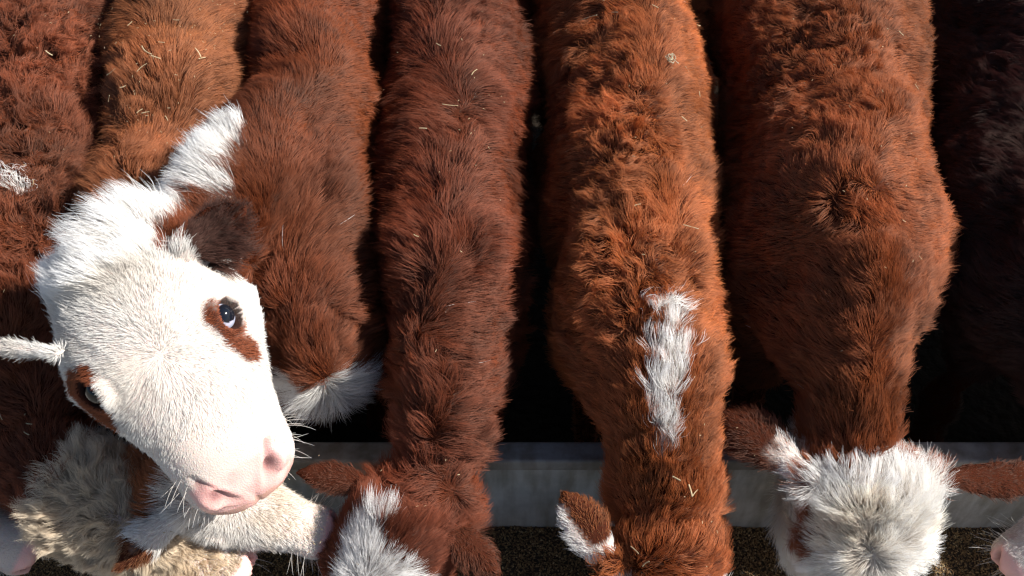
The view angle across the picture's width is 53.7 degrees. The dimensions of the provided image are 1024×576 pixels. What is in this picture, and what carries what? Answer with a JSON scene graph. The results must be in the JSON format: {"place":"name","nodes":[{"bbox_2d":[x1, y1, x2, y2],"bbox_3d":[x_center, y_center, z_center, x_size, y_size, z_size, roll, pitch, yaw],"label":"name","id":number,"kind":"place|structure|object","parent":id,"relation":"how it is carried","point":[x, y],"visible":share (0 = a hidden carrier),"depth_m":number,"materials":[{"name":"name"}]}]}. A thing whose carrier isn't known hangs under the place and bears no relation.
{"place":"outdoors","nodes":[
{"label":"outdoors","id":0,"kind":"place"},
{"bbox_2d":[98,54,1023,441],"bbox_3d":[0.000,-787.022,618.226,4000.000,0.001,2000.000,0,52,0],"label":"ground","id":1,"kind":"structure","parent":0,"point":[538,408],"depth_m":3.06,"materials":[{"name":"black"}]},
{"bbox_2d":[0,504,49,575],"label":"calf","id":2,"kind":"object","parent":1,"relation":"on","point":[16,558],"visible":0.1,"depth_m":2.26},
{"bbox_2d":[0,0,274,575],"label":"calf","id":3,"kind":"object","parent":1,"relation":"on","point":[60,464],"visible":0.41,"depth_m":2.19},
{"bbox_2d":[3,0,916,566],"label":"chaff","id":4,"kind":"object","parent":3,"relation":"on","point":[451,150],"visible":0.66,"depth_m":2.14,"materials":[{"name":"plant"}]},
{"bbox_2d":[0,0,389,529],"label":"calf","id":5,"kind":"object","parent":1,"relation":"on","point":[211,299],"visible":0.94,"depth_m":2.00},
{"bbox_2d":[72,0,340,574],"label":"calf","id":6,"kind":"object","parent":1,"relation":"on","point":[161,89],"visible":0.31,"depth_m":2.31},
{"bbox_2d":[296,0,545,575],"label":"calf","id":7,"kind":"object","parent":1,"relation":"on","point":[463,312],"visible":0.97,"depth_m":2.17},
{"bbox_2d":[125,442,1023,527],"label":"feed trough","id":8,"kind":"object","parent":1,"relation":"on","point":[526,482],"visible":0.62,"depth_m":2.46,"materials":[{"name":"metal"}]},
{"bbox_2d":[0,525,1010,575],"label":"feed grain","id":9,"kind":"object","parent":8,"relation":"in","point":[534,551],"visible":0.2,"depth_m":2.58},
{"bbox_2d":[525,0,737,575],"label":"calf","id":10,"kind":"object","parent":1,"relation":"on","point":[647,385],"visible":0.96,"depth_m":2.16},
{"bbox_2d":[665,53,678,63],"bbox_3d":[0.377,-0.540,2.394,0.032,0.025,0.040,0,52,0],"label":"grass tangle","id":11,"kind":"object","parent":10,"relation":"on","point":[670,59],"depth_m":2.39,"materials":[{"name":"beige plant"}]},
{"bbox_2d":[702,0,1023,575],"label":"calf","id":12,"kind":"object","parent":1,"relation":"on","point":[812,249],"visible":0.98,"depth_m":2.17},
{"bbox_2d":[909,0,1023,575],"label":"calf","id":13,"kind":"object","parent":1,"relation":"on","point":[977,132],"visible":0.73,"depth_m":2.44}
]}

